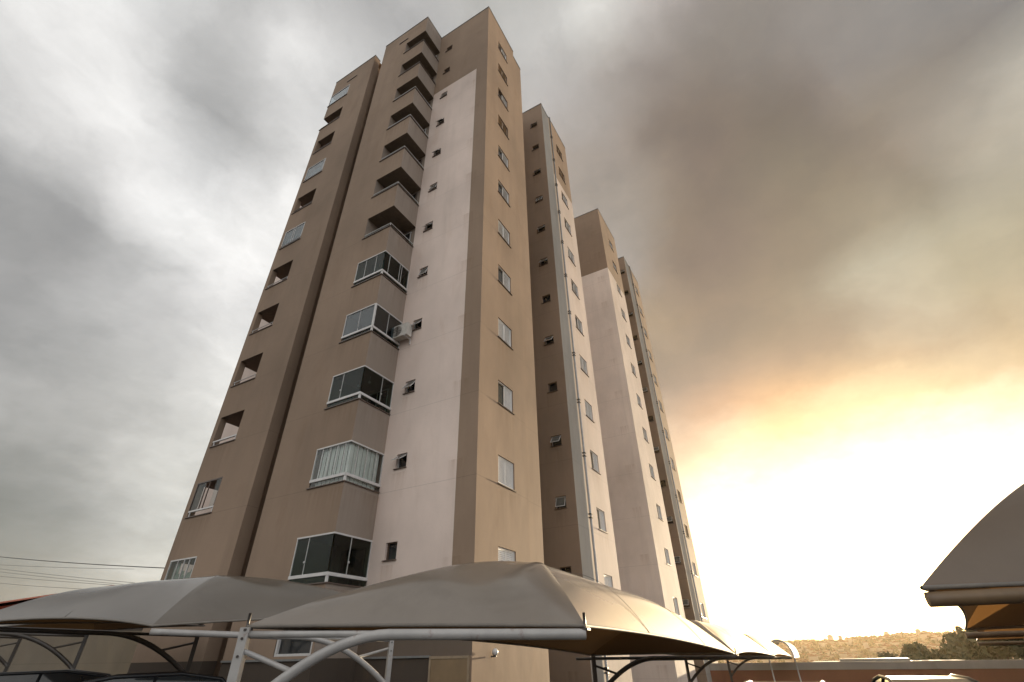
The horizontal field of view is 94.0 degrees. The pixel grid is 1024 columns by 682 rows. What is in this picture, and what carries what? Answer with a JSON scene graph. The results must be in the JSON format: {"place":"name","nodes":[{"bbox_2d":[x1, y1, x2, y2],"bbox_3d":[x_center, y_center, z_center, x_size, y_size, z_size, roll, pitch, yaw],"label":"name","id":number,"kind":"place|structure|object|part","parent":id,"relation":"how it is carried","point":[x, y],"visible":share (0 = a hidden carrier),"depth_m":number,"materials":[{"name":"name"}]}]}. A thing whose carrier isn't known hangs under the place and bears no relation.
{"place":"outdoors","nodes":[
{"label":"outdoors","id":0,"kind":"place"},
{"bbox_2d":[1,576,106,584],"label":"power cable","id":1,"kind":"object","parent":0,"point":[61,581],"visible":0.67,"depth_m":60.16,"materials":[{"name":"black rubber"}]},
{"bbox_2d":[5,572,114,583],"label":"power cable","id":2,"kind":"object","parent":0,"point":[61,578],"visible":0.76,"depth_m":60.52,"materials":[{"name":"black rubber"}]},
{"bbox_2d":[11,565,110,568],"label":"power cable","id":3,"kind":"object","parent":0,"point":[67,567],"visible":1,"depth_m":61.36,"materials":[{"name":"black rubber"}]},
{"bbox_2d":[4,569,132,582],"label":"power cable","id":4,"kind":"object","parent":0,"point":[69,576],"visible":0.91,"depth_m":59.75,"materials":[{"name":"black rubber"}]},
{"bbox_2d":[0,585,142,674],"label":"neighbour house","id":5,"kind":"structure","parent":0,"point":[112,655],"depth_m":20.24,"materials":[{"name":"beige paint"}]},
{"bbox_2d":[0,556,163,567],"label":"power cable","id":6,"kind":"object","parent":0,"point":[87,563],"visible":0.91,"depth_m":59.10,"materials":[{"name":"black rubber"}]},
{"bbox_2d":[127,6,632,681],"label":"apartment tower","id":7,"kind":"structure","parent":0,"point":[353,444],"depth_m":19.86,"materials":[{"name":"paint"}]},
{"bbox_2d":[274,630,312,656],"bbox_3d":[-5.945,8.308,13.135,1.480,0.620,0.100,-18,-37,24],"label":"window","id":8,"kind":"structure","parent":7,"relation":"in","point":[283,648],"depth_m":13.13,"materials":[{"name":"grey glass"}]},
{"bbox_2d":[381,542,396,561],"bbox_3d":[-3.763,6.587,14.920,0.550,0.545,0.220,-18,-37,24],"label":"bathroom window","id":9,"kind":"structure","parent":7,"relation":"in","point":[391,552],"depth_m":15.01,"materials":[{"name":"black glass"}]},
{"bbox_2d":[392,453,406,469],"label":"bathroom window","id":10,"kind":"structure","parent":7,"relation":"in","point":[402,459],"depth_m":16.59,"materials":[{"name":"black glass"}]},
{"bbox_2d":[391,322,412,348],"bbox_3d":[-4.504,-0.215,19.511,0.840,0.850,0.430,-18,-37,24],"label":"air conditioner","id":11,"kind":"object","parent":7,"relation":"attached to","point":[403,331],"visible":1,"depth_m":19.40,"materials":[{"name":"white metal"}]},
{"bbox_2d":[402,381,414,394],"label":"bathroom window","id":12,"kind":"structure","parent":7,"relation":"in","point":[411,385],"depth_m":18.19,"materials":[{"name":"glass"}]},
{"bbox_2d":[411,319,421,331],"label":"bathroom window","id":13,"kind":"structure","parent":7,"relation":"in","point":[417,324],"depth_m":19.84,"materials":[{"name":"black glass"}]},
{"bbox_2d":[417,267,427,277],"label":"bathroom window","id":14,"kind":"structure","parent":7,"relation":"in","point":[423,272],"depth_m":21.27,"materials":[{"name":"grey glass"}]},
{"bbox_2d":[423,222,432,232],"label":"bathroom window","id":15,"kind":"structure","parent":7,"relation":"in","point":[429,225],"depth_m":23.04,"materials":[{"name":"black glass"}]},
{"bbox_2d":[428,184,436,192],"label":"bathroom window","id":16,"kind":"structure","parent":7,"relation":"in","point":[433,187],"depth_m":24.44,"materials":[{"name":"grey glass"}]},
{"bbox_2d":[432,149,440,157],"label":"bathroom window","id":17,"kind":"structure","parent":7,"relation":"in","point":[438,151],"depth_m":26.13,"materials":[{"name":"black glass"}]},
{"bbox_2d":[436,118,443,126],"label":"bathroom window","id":18,"kind":"structure","parent":7,"relation":"in","point":[441,121],"depth_m":27.69,"materials":[{"name":"black glass"}]},
{"bbox_2d":[427,655,469,681],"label":"door","id":19,"kind":"structure","parent":7,"relation":"in","point":[440,668],"depth_m":12.16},
{"bbox_2d":[491,648,497,656],"bbox_3d":[-0.467,8.300,12.707,0.205,0.204,0.166,-18,-37,24],"label":"wall lamp","id":20,"kind":"object","parent":7,"relation":"attached to","point":[494,651],"visible":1,"depth_m":12.65,"materials":[{"name":"white metal"}]},
{"bbox_2d":[498,42,507,63],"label":"window","id":21,"kind":"structure","parent":7,"relation":"in","point":[502,52],"depth_m":32.49,"materials":[{"name":"grey glass"}]},
{"bbox_2d":[498,64,507,85],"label":"window","id":22,"kind":"structure","parent":7,"relation":"in","point":[499,69],"depth_m":30.81,"materials":[{"name":"brown glass"}]},
{"bbox_2d":[498,89,508,111],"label":"window","id":23,"kind":"structure","parent":7,"relation":"in","point":[500,95],"depth_m":29.27,"materials":[{"name":"grey glass"}]},
{"bbox_2d":[498,116,508,139],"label":"window","id":24,"kind":"structure","parent":7,"relation":"in","point":[504,129],"depth_m":27.59,"materials":[{"name":"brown glass"}]},
{"bbox_2d":[498,146,509,171],"bbox_3d":[-0.495,-9.943,25.956,0.185,1.000,1.200,-18,-37,24],"label":"window","id":25,"kind":"structure","parent":7,"relation":"in","point":[500,153],"depth_m":26.04,"materials":[{"name":"white metal"}]},
{"bbox_2d":[498,181,509,206],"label":"window","id":26,"kind":"structure","parent":7,"relation":"in","point":[501,190],"depth_m":24.43,"materials":[{"name":"white metal"}]},
{"bbox_2d":[498,220,510,247],"bbox_3d":[-0.405,-5.118,22.737,0.185,1.000,1.200,-18,-37,24],"label":"window","id":27,"kind":"structure","parent":7,"relation":"in","point":[502,231],"depth_m":22.80,"materials":[{"name":"white metal"}]},
{"bbox_2d":[498,265,511,295],"bbox_3d":[-0.359,-2.706,21.128,0.185,1.000,1.200,-18,-37,24],"label":"window","id":28,"kind":"structure","parent":7,"relation":"in","point":[504,280],"depth_m":21.21,"materials":[{"name":"white metal"}]},
{"bbox_2d":[498,318,513,349],"bbox_3d":[-0.314,-0.294,19.519,0.185,1.000,1.200,-18,-37,24],"label":"window","id":29,"kind":"structure","parent":7,"relation":"in","point":[504,333],"depth_m":19.59,"materials":[{"name":"white metal"}]},
{"bbox_2d":[497,381,514,414],"bbox_3d":[-0.269,2.118,17.910,0.185,1.000,1.200,-18,-37,24],"label":"window","id":30,"kind":"structure","parent":7,"relation":"in","point":[504,394],"depth_m":18.00,"materials":[{"name":"white metal"}]},
{"bbox_2d":[498,547,514,560],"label":"window","id":31,"kind":"structure","parent":7,"relation":"in","point":[503,554],"depth_m":14.89,"materials":[{"name":"white metal"}]},
{"bbox_2d":[497,456,516,491],"bbox_3d":[-0.224,4.530,16.301,0.185,1.000,1.200,-18,-37,24],"label":"window","id":32,"kind":"structure","parent":7,"relation":"in","point":[505,468],"depth_m":16.34,"materials":[{"name":"white metal"}]},
{"bbox_2d":[535,196,542,202],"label":"bathroom window","id":33,"kind":"structure","parent":7,"relation":"in","point":[539,199],"depth_m":32.51,"materials":[{"name":"grey glass"}]},
{"bbox_2d":[537,225,544,232],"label":"bathroom window","id":34,"kind":"structure","parent":7,"relation":"in","point":[540,229],"depth_m":31.06,"materials":[{"name":"black glass"}]},
{"bbox_2d":[539,258,547,266],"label":"bathroom window","id":35,"kind":"structure","parent":7,"relation":"in","point":[543,262],"depth_m":29.41,"materials":[{"name":"black glass"}]},
{"bbox_2d":[541,295,550,303],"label":"bathroom window","id":36,"kind":"structure","parent":7,"relation":"in","point":[546,299],"depth_m":27.86,"materials":[{"name":"black glass"}]},
{"bbox_2d":[544,336,553,345],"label":"bathroom window","id":37,"kind":"structure","parent":7,"relation":"in","point":[549,340],"depth_m":26.14,"materials":[{"name":"grey glass"}]},
{"bbox_2d":[547,382,557,393],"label":"bathroom window","id":38,"kind":"structure","parent":7,"relation":"in","point":[553,387],"depth_m":24.64,"materials":[{"name":"black glass"}]},
{"bbox_2d":[550,435,561,447],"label":"bathroom window","id":39,"kind":"structure","parent":7,"relation":"in","point":[556,440],"depth_m":22.93,"materials":[{"name":"grey glass"}]},
{"bbox_2d":[554,496,566,509],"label":"bathroom window","id":40,"kind":"structure","parent":7,"relation":"in","point":[560,501],"depth_m":21.28,"materials":[{"name":"grey glass"}]},
{"bbox_2d":[559,169,565,184],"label":"window","id":41,"kind":"structure","parent":7,"relation":"in","point":[560,172],"depth_m":37.62,"materials":[{"name":"grey glass"}]},
{"bbox_2d":[561,192,568,209],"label":"window","id":42,"kind":"structure","parent":7,"relation":"in","point":[563,198],"depth_m":36.07,"materials":[{"name":"white glass"}]},
{"bbox_2d":[560,567,571,573],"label":"bathroom window","id":43,"kind":"structure","parent":7,"relation":"in","point":[567,569],"depth_m":19.87,"materials":[{"name":"black glass"}]},
{"bbox_2d":[564,218,571,236],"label":"window","id":44,"kind":"structure","parent":7,"relation":"in","point":[567,226],"depth_m":34.42,"materials":[{"name":"grey glass"}]},
{"bbox_2d":[567,247,575,266],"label":"window","id":45,"kind":"structure","parent":7,"relation":"in","point":[570,255],"depth_m":32.80,"materials":[{"name":"grey glass"}]},
{"bbox_2d":[571,280,579,299],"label":"window","id":46,"kind":"structure","parent":7,"relation":"in","point":[574,288],"depth_m":31.24,"materials":[{"name":"white metal"}]},
{"bbox_2d":[575,316,583,335],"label":"window","id":47,"kind":"structure","parent":7,"relation":"in","point":[578,324],"depth_m":29.63,"materials":[{"name":"grey glass"}]},
{"bbox_2d":[579,355,588,376],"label":"window","id":48,"kind":"structure","parent":7,"relation":"in","point":[583,364],"depth_m":28.00,"materials":[{"name":"white metal"}]},
{"bbox_2d":[584,400,594,422],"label":"window","id":49,"kind":"structure","parent":7,"relation":"in","point":[587,407],"depth_m":26.38,"materials":[{"name":"grey glass"}]},
{"bbox_2d":[590,451,600,474],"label":"window","id":50,"kind":"structure","parent":7,"relation":"in","point":[594,462],"depth_m":24.79,"materials":[{"name":"grey glass"}]},
{"bbox_2d":[596,508,607,533],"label":"window","id":51,"kind":"structure","parent":7,"relation":"in","point":[600,514],"depth_m":23.16,"materials":[{"name":"white glass"}]},
{"bbox_2d":[604,574,611,586],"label":"window","id":52,"kind":"structure","parent":7,"relation":"in","point":[607,579],"depth_m":21.70,"materials":[{"name":"white glass"}]},
{"bbox_2d":[0,0,1023,640],"label":"sky","id":53,"kind":"structure","parent":0,"point":[814,208],"materials":[{"name":"grey"}]},
{"bbox_2d":[574,208,717,681],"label":"apartment tower","id":54,"kind":"structure","parent":0,"point":[656,558],"depth_m":36.78,"materials":[{"name":"paint"}]},
{"bbox_2d":[636,394,642,409],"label":"window","id":55,"kind":"structure","parent":54,"relation":"in","point":[638,399],"depth_m":38.59,"materials":[{"name":"grey glass"}]},
{"bbox_2d":[642,427,648,442],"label":"window","id":56,"kind":"structure","parent":54,"relation":"in","point":[644,432],"depth_m":36.99,"materials":[{"name":"grey glass"}]},
{"bbox_2d":[649,464,655,480],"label":"window","id":57,"kind":"structure","parent":54,"relation":"in","point":[651,470],"depth_m":35.41,"materials":[{"name":"grey glass"}]},
{"bbox_2d":[654,447,659,452],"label":"bathroom window","id":58,"kind":"structure","parent":54,"relation":"in","point":[656,449],"depth_m":40.99,"materials":[{"name":"white metal"}]},
{"bbox_2d":[656,504,663,521],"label":"window","id":59,"kind":"structure","parent":54,"relation":"in","point":[658,508],"depth_m":33.78,"materials":[{"name":"grey glass"}]},
{"bbox_2d":[660,480,665,486],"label":"bathroom window","id":60,"kind":"structure","parent":54,"relation":"in","point":[663,484],"depth_m":39.47,"materials":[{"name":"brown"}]},
{"bbox_2d":[664,548,671,566],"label":"window","id":61,"kind":"structure","parent":54,"relation":"in","point":[666,552],"depth_m":32.15,"materials":[{"name":"grey glass"}]},
{"bbox_2d":[667,516,672,523],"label":"bathroom window","id":62,"kind":"structure","parent":54,"relation":"in","point":[669,519],"depth_m":37.77,"materials":[{"name":"white metal"}]},
{"bbox_2d":[673,597,680,615],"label":"window","id":63,"kind":"structure","parent":54,"relation":"in","point":[674,599],"depth_m":30.57,"materials":[{"name":"white metal"}]},
{"bbox_2d":[674,556,681,563],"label":"bathroom window","id":64,"kind":"structure","parent":54,"relation":"in","point":[677,558],"depth_m":36.12,"materials":[{"name":"grey glass"}]},
{"bbox_2d":[682,599,690,607],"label":"bathroom window","id":65,"kind":"structure","parent":54,"relation":"in","point":[685,601],"depth_m":34.53,"materials":[{"name":"grey glass"}]},
{"bbox_2d":[700,603,706,618],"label":"window","id":66,"kind":"structure","parent":54,"relation":"in","point":[702,608],"depth_m":36.98,"materials":[{"name":"white glass"}]},
{"bbox_2d":[724,636,939,662],"bbox_3d":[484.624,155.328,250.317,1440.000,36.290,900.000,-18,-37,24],"label":"hill","id":67,"kind":"structure","parent":0,"point":[847,649],"depth_m":467.21,"materials":[{"name":"brown plant"}]},
{"bbox_2d":[718,630,954,662],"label":"distant trees","id":68,"kind":"object","parent":67,"relation":"on","point":[860,646],"visible":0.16,"depth_m":477.82,"materials":[{"name":"green plant"}]},
{"bbox_2d":[718,629,1013,662],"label":"distant town","id":69,"kind":"object","parent":67,"relation":"on","point":[923,635],"visible":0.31,"depth_m":476.13},
{"bbox_2d":[873,651,899,657],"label":"broadleaf tree","id":70,"kind":"object","parent":67,"relation":"on","point":[886,655],"visible":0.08,"depth_m":67.55,"materials":[{"name":"green plant"}]},
{"bbox_2d":[899,650,951,659],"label":"broadleaf tree","id":71,"kind":"object","parent":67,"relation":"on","point":[918,655],"visible":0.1,"depth_m":53.50,"materials":[{"name":"green plant"}]},
{"bbox_2d":[813,658,953,661],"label":"long shed","id":72,"kind":"structure","parent":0,"point":[874,659],"depth_m":48.02,"materials":[{"name":"metal"}]},
{"label":"ground","id":73,"kind":"structure","parent":0,"visible":0},
{"bbox_2d":[0,636,21,671],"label":"cantilever carport","id":74,"kind":"object","parent":73,"relation":"on","point":[4,662],"visible":0.84,"depth_m":14.37,"materials":[{"name":"paint"}]},
{"bbox_2d":[0,632,88,668],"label":"cantilever carport","id":75,"kind":"object","parent":73,"relation":"on","point":[55,652],"visible":0.93,"depth_m":12.19,"materials":[{"name":"paint"}]},
{"bbox_2d":[0,623,204,629],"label":"carport canopy","id":76,"kind":"object","parent":75,"relation":"on","point":[103,626],"visible":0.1,"depth_m":15.23,"materials":[{"name":"brown fabric"}]},
{"bbox_2d":[0,669,110,681],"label":"parked car","id":77,"kind":"object","parent":73,"relation":"on","point":[71,675],"visible":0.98,"depth_m":9.19,"materials":[{"name":"black paint"}]},
{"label":"windows","id":78,"kind":"part","parent":77,"relation":"part of","materials":[{"name":"black glass"}]},
{"bbox_2d":[0,626,198,671],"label":"cantilever carport","id":79,"kind":"object","parent":73,"relation":"on","point":[174,663],"visible":0.95,"depth_m":10.09,"materials":[{"name":"paint"}]},
{"bbox_2d":[83,671,226,681],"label":"parked car","id":80,"kind":"object","parent":73,"relation":"on","point":[177,676],"visible":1,"depth_m":8.07,"materials":[{"name":"black paint"}]},
{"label":"windows","id":81,"kind":"part","parent":80,"relation":"part of","materials":[{"name":"black glass"}]},
{"bbox_2d":[149,628,393,681],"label":"cantilever carport","id":82,"kind":"object","parent":73,"relation":"on","point":[374,673],"visible":0.7,"depth_m":8.68,"materials":[{"name":"white paint"}]},
{"bbox_2d":[0,575,340,626],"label":"carport canopy","id":83,"kind":"object","parent":82,"relation":"on","point":[204,600],"visible":0.88,"depth_m":8.72,"materials":[{"name":"grey fabric"}]},
{"bbox_2d":[227,627,585,681],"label":"cantilever carport","id":84,"kind":"object","parent":73,"relation":"on","point":[352,638],"visible":1,"depth_m":4.49,"materials":[{"name":"white paint"}]},
{"bbox_2d":[243,561,734,655],"bbox_3d":[1.258,4.613,7.882,2.840,1.010,10.492,-18,-37,24],"label":"carport canopy","id":85,"kind":"object","parent":84,"relation":"on","point":[509,595],"visible":0.94,"depth_m":5.11,"materials":[{"name":"grey fabric"}]},
{"bbox_2d":[576,655,736,681],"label":"cantilever carport","id":86,"kind":"object","parent":73,"relation":"on","point":[625,668],"visible":1,"depth_m":10.75,"materials":[{"name":"paint"}]},
{"bbox_2d":[666,620,773,655],"bbox_3d":[5.625,8.925,14.198,2.840,0.830,10.582,-18,-37,24],"label":"carport canopy","id":87,"kind":"object","parent":86,"relation":"on","point":[737,643],"visible":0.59,"depth_m":13.18,"materials":[{"name":"white fabric"}]},
{"bbox_2d":[684,656,774,681],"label":"cantilever carport","id":88,"kind":"object","parent":73,"relation":"on","point":[699,670],"visible":0.69,"depth_m":17.07,"materials":[{"name":"paint"}]},
{"bbox_2d":[737,634,790,656],"bbox_3d":[10.025,13.202,20.610,2.840,0.812,10.532,-18,-37,24],"label":"carport canopy","id":89,"kind":"object","parent":88,"relation":"on","point":[771,648],"visible":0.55,"depth_m":19.68,"materials":[{"name":"white fabric"}]},
{"bbox_2d":[726,657,791,681],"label":"cantilever carport","id":90,"kind":"object","parent":73,"relation":"on","point":[735,669],"visible":0.57,"depth_m":23.39,"materials":[{"name":"paint"}]},
{"bbox_2d":[768,639,801,681],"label":"carport canopy","id":91,"kind":"object","parent":73,"relation":"on","point":[794,651],"visible":0.72,"depth_m":29.99,"materials":[{"name":"white metal"}]},
{"bbox_2d":[709,659,1023,681],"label":"boundary wall","id":92,"kind":"structure","parent":73,"relation":"on","point":[977,670],"depth_m":29.48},
{"bbox_2d":[871,674,978,681],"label":"parked car","id":93,"kind":"object","parent":73,"relation":"on","point":[950,678],"visible":1,"depth_m":8.67,"materials":[{"name":"white paint"}]},
{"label":"windows","id":94,"kind":"part","parent":93,"relation":"part of","materials":[{"name":"beige glass"}]},
{"bbox_2d":[900,641,966,659],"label":"broadleaf tree","id":95,"kind":"object","parent":73,"relation":"on","point":[951,651],"visible":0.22,"depth_m":70.01,"materials":[{"name":"green plant"}]},
{"bbox_2d":[924,587,1023,606],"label":"cantilever carport","id":96,"kind":"object","parent":73,"relation":"on","point":[997,596],"visible":1,"depth_m":3.21,"materials":[{"name":"brown paint"}]},
{"bbox_2d":[920,484,1023,629],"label":"carport canopy","id":97,"kind":"object","parent":96,"relation":"on","point":[987,551],"visible":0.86,"depth_m":3.54,"materials":[{"name":"grey fabric"}]},
{"bbox_2d":[940,626,1021,659],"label":"broadleaf tree","id":98,"kind":"object","parent":73,"relation":"on","point":[972,649],"visible":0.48,"depth_m":71.07,"materials":[{"name":"green plant"}]},
{"bbox_2d":[964,630,1023,638],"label":"cantilever carport","id":99,"kind":"object","parent":73,"relation":"on","point":[994,634],"visible":1,"depth_m":8.02,"materials":[{"name":"brown paint"}]},
{"bbox_2d":[968,631,1023,659],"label":"broadleaf tree","id":100,"kind":"object","parent":73,"relation":"on","point":[1020,652],"visible":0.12,"depth_m":22.78,"materials":[{"name":"green plant"}]},
{"bbox_2d":[977,641,1023,645],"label":"cantilever carport","id":101,"kind":"object","parent":73,"relation":"on","point":[1000,643],"visible":1,"depth_m":12.83,"materials":[{"name":"brown paint"}]},
{"bbox_2d":[964,627,1023,640],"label":"carport canopy","id":102,"kind":"object","parent":101,"relation":"on","point":[1000,629],"visible":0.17,"depth_m":12.71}
]}

